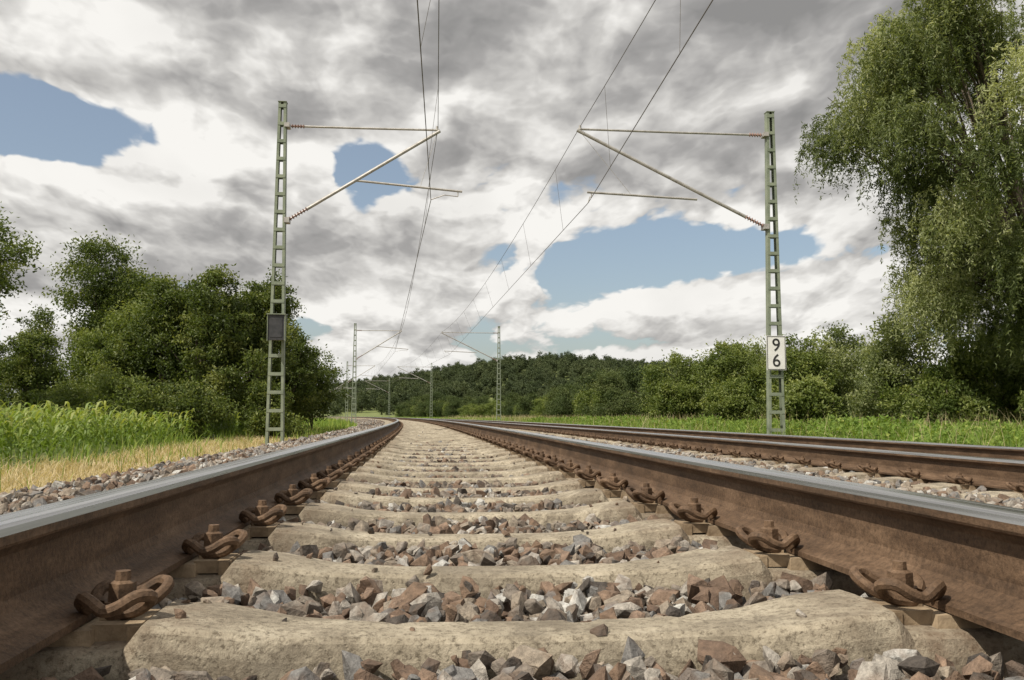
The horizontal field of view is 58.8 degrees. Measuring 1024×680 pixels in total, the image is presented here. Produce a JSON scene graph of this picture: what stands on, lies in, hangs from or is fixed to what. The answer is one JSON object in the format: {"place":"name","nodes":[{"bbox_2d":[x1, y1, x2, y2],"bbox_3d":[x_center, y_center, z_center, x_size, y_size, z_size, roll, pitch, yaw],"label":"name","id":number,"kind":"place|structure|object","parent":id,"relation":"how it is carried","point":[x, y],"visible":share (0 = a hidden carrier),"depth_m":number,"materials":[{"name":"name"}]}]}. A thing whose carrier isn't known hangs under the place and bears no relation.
{"place":"outdoors","nodes":[
{"label":"outdoors","id":0,"kind":"place"},
{"bbox_2d":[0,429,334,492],"bbox_3d":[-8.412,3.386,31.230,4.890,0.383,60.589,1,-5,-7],"label":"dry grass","id":1,"kind":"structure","parent":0,"point":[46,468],"depth_m":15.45,"materials":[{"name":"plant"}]},
{"bbox_2d":[0,369,584,492],"bbox_3d":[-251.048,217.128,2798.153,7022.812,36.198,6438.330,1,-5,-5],"label":"ground","id":2,"kind":"structure","parent":0,"point":[372,413],"depth_m":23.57,"materials":[{"name":"green plant"}]},
{"bbox_2d":[0,341,16,409],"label":"deciduous tree","id":3,"kind":"object","parent":2,"relation":"on","point":[3,350],"visible":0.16,"depth_m":55.44,"materials":[{"name":"green plant"}]},
{"bbox_2d":[0,201,71,328],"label":"deciduous tree","id":4,"kind":"object","parent":2,"relation":"on","point":[14,251],"visible":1,"depth_m":29.48,"materials":[{"name":"green plant"}]},
{"bbox_2d":[0,301,76,410],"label":"deciduous tree","id":5,"kind":"object","parent":2,"relation":"on","point":[34,347],"visible":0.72,"depth_m":52.74,"materials":[{"name":"green plant"}]},
{"bbox_2d":[27,376,101,439],"bbox_3d":[-15.432,2.547,31.479,3.824,2.678,3.286,1,-5,-5],"label":"bush","id":6,"kind":"object","parent":2,"relation":"on","point":[59,395],"visible":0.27,"depth_m":31.34,"materials":[{"name":"green plant"}]},
{"bbox_2d":[52,298,159,393],"bbox_3d":[-16.678,1.344,38.146,4.887,6.537,5.110,-2,-5,20],"label":"deciduous tree","id":7,"kind":"object","parent":2,"relation":"on","point":[112,324],"visible":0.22,"depth_m":37.57,"materials":[{"name":"green plant"}]},
{"bbox_2d":[39,225,181,389],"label":"deciduous tree","id":8,"kind":"object","parent":2,"relation":"on","point":[93,269],"visible":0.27,"depth_m":40.60,"materials":[{"name":"green plant"}]},
{"bbox_2d":[62,358,161,442],"bbox_3d":[-13.348,2.284,30.136,3.214,3.322,3.620,1,-5,-5],"label":"bush","id":9,"kind":"object","parent":2,"relation":"on","point":[129,394],"visible":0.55,"depth_m":30.15,"materials":[{"name":"green plant"}]},
{"bbox_2d":[0,398,249,466],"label":"cornfield","id":10,"kind":"structure","parent":2,"relation":"on","point":[29,426],"depth_m":21.76,"materials":[{"name":"green plant"}]},
{"bbox_2d":[82,263,176,376],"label":"deciduous tree","id":11,"kind":"object","parent":2,"relation":"on","point":[142,286],"visible":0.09,"depth_m":40.10,"materials":[{"name":"green plant"}]},
{"bbox_2d":[78,272,223,438],"bbox_3d":[-14.062,0.831,36.406,6.368,7.108,4.552,-1,-5,10],"label":"deciduous tree","id":12,"kind":"object","parent":2,"relation":"on","point":[154,367],"visible":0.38,"depth_m":35.43,"materials":[{"name":"green plant"}]},
{"bbox_2d":[144,377,243,440],"bbox_3d":[-11.264,2.557,31.491,3.757,2.558,2.490,2,-5,-20],"label":"bush","id":13,"kind":"object","parent":2,"relation":"on","point":[183,398],"visible":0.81,"depth_m":31.26,"materials":[{"name":"green plant"}]},
{"bbox_2d":[135,263,278,438],"bbox_3d":[-11.763,0.507,35.044,5.564,7.100,4.980,1,-5,-5],"label":"deciduous tree","id":14,"kind":"object","parent":2,"relation":"on","point":[216,322],"visible":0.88,"depth_m":34.41,"materials":[{"name":"green plant"}]},
{"bbox_2d":[190,265,306,435],"bbox_3d":[-10.791,0.536,37.122,4.736,7.374,4.996,1,-5,-5],"label":"deciduous tree","id":15,"kind":"object","parent":2,"relation":"on","point":[262,298],"visible":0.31,"depth_m":36.73,"materials":[{"name":"green plant"}]},
{"bbox_2d":[228,323,327,430],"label":"deciduous tree","id":16,"kind":"object","parent":2,"relation":"on","point":[299,383],"visible":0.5,"depth_m":41.95,"materials":[{"name":"green plant"}]},
{"bbox_2d":[238,374,317,438],"bbox_3d":[-8.735,2.577,33.826,2.999,2.837,2.333,1,-5,-5],"label":"bush","id":17,"kind":"object","parent":2,"relation":"on","point":[256,417],"visible":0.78,"depth_m":33.43,"materials":[{"name":"green plant"}]},
{"bbox_2d":[288,345,355,429],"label":"bush","id":18,"kind":"object","parent":2,"relation":"on","point":[324,395],"visible":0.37,"depth_m":44.77,"materials":[{"name":"green plant"}]},
{"bbox_2d":[353,386,354,416],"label":"catenary mast","id":19,"kind":"object","parent":2,"relation":"on","point":[354,402],"visible":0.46,"depth_m":224.77,"materials":[{"name":"metal"}]},
{"bbox_2d":[345,361,378,419],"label":"catenary mast","id":20,"kind":"object","parent":2,"relation":"on","point":[347,390],"visible":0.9,"depth_m":121.47,"materials":[{"name":"metal"}]},
{"bbox_2d":[265,101,461,443],"bbox_3d":[-3.443,-1.346,20.961,4.557,8.362,0.600,1,-5,-5],"label":"catenary mast","id":21,"kind":"object","parent":2,"relation":"on","point":[285,124],"visible":0.97,"depth_m":20.90,"materials":[{"name":"metal"}]},
{"bbox_2d":[267,313,286,340],"bbox_3d":[-5.302,-0.282,20.474,0.420,0.610,0.240,1,-5,-5],"label":"mast equipment box","id":22,"kind":"object","parent":21,"relation":"attached to","point":[276,326],"visible":1,"depth_m":20.39,"materials":[{"name":"paint"}]},
{"bbox_2d":[356,0,438,380],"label":"overhead wire","id":23,"kind":"object","parent":21,"relation":"attached to","point":[426,137],"visible":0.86,"depth_m":17.89,"materials":[{"name":"black metal"}]},
{"bbox_2d":[366,378,389,415],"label":"catenary mast","id":24,"kind":"object","parent":2,"relation":"on","point":[384,390],"visible":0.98,"depth_m":174.16,"materials":[{"name":"metal"}]},
{"bbox_2d":[351,323,407,423],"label":"catenary mast","id":25,"kind":"object","parent":2,"relation":"on","point":[356,330],"visible":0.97,"depth_m":71.32,"materials":[{"name":"metal"}]},
{"bbox_2d":[398,366,431,415],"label":"catenary mast","id":26,"kind":"object","parent":2,"relation":"on","point":[424,380],"visible":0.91,"depth_m":124.28,"materials":[{"name":"metal"}]},
{"bbox_2d":[441,326,500,420],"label":"catenary mast","id":27,"kind":"object","parent":2,"relation":"on","point":[498,332],"visible":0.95,"depth_m":73.14,"materials":[{"name":"metal"}]},
{"bbox_2d":[633,348,709,418],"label":"willow shrub","id":28,"kind":"object","parent":2,"relation":"on","point":[653,372],"visible":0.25,"depth_m":46.31,"materials":[{"name":"green plant"}]},
{"bbox_2d":[646,377,705,420],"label":"willow shrub","id":29,"kind":"object","parent":2,"relation":"on","point":[673,399],"visible":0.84,"depth_m":43.38,"materials":[{"name":"green plant"}]},
{"bbox_2d":[576,111,785,434],"bbox_3d":[4.011,-1.304,21.224,5.044,8.362,0.600,1,-5,-5],"label":"catenary mast","id":30,"kind":"object","parent":2,"relation":"on","point":[767,135],"visible":0.9,"depth_m":21.40,"materials":[{"name":"metal"}]},
{"bbox_2d":[351,0,712,392],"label":"overhead wire","id":31,"kind":"object","parent":30,"relation":"attached to","point":[569,145],"visible":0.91,"depth_m":18.36,"materials":[{"name":"black metal"}]},
{"bbox_2d":[766,336,785,369],"bbox_3d":[6.138,0.301,21.143,0.460,0.800,0.072,1,-5,-5],"label":"kilometre sign","id":32,"kind":"object","parent":30,"relation":"attached to","point":[776,351],"visible":1,"depth_m":21.11,"materials":[{"name":"white metal"}]},
{"bbox_2d":[683,333,766,415],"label":"willow shrub","id":33,"kind":"object","parent":2,"relation":"on","point":[714,366],"visible":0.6,"depth_m":40.45,"materials":[{"name":"green plant"}]},
{"bbox_2d":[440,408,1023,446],"bbox_3d":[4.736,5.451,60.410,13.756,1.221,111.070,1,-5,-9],"label":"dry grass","id":34,"kind":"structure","parent":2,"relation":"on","point":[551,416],"depth_m":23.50,"materials":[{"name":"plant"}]},
{"bbox_2d":[441,416,1023,446],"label":"grass","id":35,"kind":"structure","parent":2,"relation":"on","point":[941,440],"depth_m":20.34,"materials":[{"name":"green plant"}]},
{"bbox_2d":[699,376,766,420],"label":"willow shrub","id":36,"kind":"object","parent":2,"relation":"on","point":[730,399],"visible":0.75,"depth_m":36.28,"materials":[{"name":"green plant"}]},
{"bbox_2d":[695,334,782,416],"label":"willow shrub","id":37,"kind":"object","parent":2,"relation":"on","point":[758,351],"visible":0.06,"depth_m":44.61,"materials":[{"name":"green plant"}]},
{"bbox_2d":[529,413,1023,446],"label":"nettle patch","id":38,"kind":"object","parent":2,"relation":"on","point":[866,424],"visible":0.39,"depth_m":20.27,"materials":[{"name":"green plant"}]},
{"bbox_2d":[748,330,847,421],"bbox_3d":[11.125,1.952,36.014,4.105,4.579,4.508,-3,-6,30],"label":"willow shrub","id":39,"kind":"object","parent":2,"relation":"on","point":[803,361],"visible":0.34,"depth_m":35.20,"materials":[{"name":"green plant"}]},
{"bbox_2d":[762,372,848,423],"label":"willow shrub","id":40,"kind":"object","parent":2,"relation":"on","point":[810,396],"visible":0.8,"depth_m":28.97,"materials":[{"name":"green plant"}]},
{"bbox_2d":[808,320,876,417],"bbox_3d":[13.787,1.944,36.834,4.996,5.772,5.974,1,-5,-5],"label":"willow shrub","id":41,"kind":"object","parent":2,"relation":"on","point":[839,356],"visible":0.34,"depth_m":36.49,"materials":[{"name":"green plant"}]},
{"bbox_2d":[840,310,947,420],"bbox_3d":[13.510,1.550,31.984,5.721,5.262,4.018,3,-6,-33],"label":"willow shrub","id":42,"kind":"object","parent":2,"relation":"on","point":[884,358],"visible":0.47,"depth_m":31.26,"materials":[{"name":"green plant"}]},
{"bbox_2d":[793,0,1023,373],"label":"willow tree","id":43,"kind":"object","parent":2,"relation":"on","point":[952,47],"visible":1,"depth_m":25.14,"materials":[{"name":"green plant"}]},
{"bbox_2d":[865,357,1008,426],"bbox_3d":[12.422,1.978,26.789,2.900,3.058,3.788,4,-6,-35],"label":"willow shrub","id":44,"kind":"object","parent":2,"relation":"on","point":[935,393],"visible":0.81,"depth_m":26.27,"materials":[{"name":"green plant"}]},
{"bbox_2d":[928,324,1023,425],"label":"willow shrub","id":45,"kind":"object","parent":2,"relation":"on","point":[975,367],"visible":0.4,"depth_m":29.55,"materials":[{"name":"green plant"}]},
{"bbox_2d":[982,332,1023,399],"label":"willow shrub","id":46,"kind":"object","parent":2,"relation":"on","point":[1005,369],"visible":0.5,"depth_m":28.38,"materials":[{"name":"green plant"}]},
{"bbox_2d":[1013,386,1023,415],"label":"willow shrub","id":47,"kind":"object","parent":2,"relation":"on","point":[1021,403],"visible":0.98,"depth_m":24.05,"materials":[{"name":"green plant"}]},
{"bbox_2d":[205,416,545,433],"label":"meadow grass","id":48,"kind":"structure","parent":0,"point":[328,420],"depth_m":88.23,"materials":[{"name":"green plant"}]},
{"bbox_2d":[0,0,1023,404],"label":"sky","id":49,"kind":"structure","parent":0,"point":[154,121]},
{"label":"ballast bed","id":50,"kind":"structure","parent":0,"visible":0},
{"bbox_2d":[0,416,1023,679],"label":"railway track","id":51,"kind":"structure","parent":50,"relation":"on","point":[90,580],"depth_m":1.75,"materials":[{"name":"concrete"}]},
{"bbox_2d":[0,419,1023,679],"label":"gravel ballast","id":52,"kind":"structure","parent":50,"relation":"on","point":[416,599],"depth_m":1.86,"materials":[{"name":"gravel"}]},
{"bbox_2d":[420,418,1023,499],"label":"railway track","id":53,"kind":"structure","parent":50,"relation":"on","point":[995,470],"depth_m":8.29,"materials":[{"name":"metal"}]}
]}

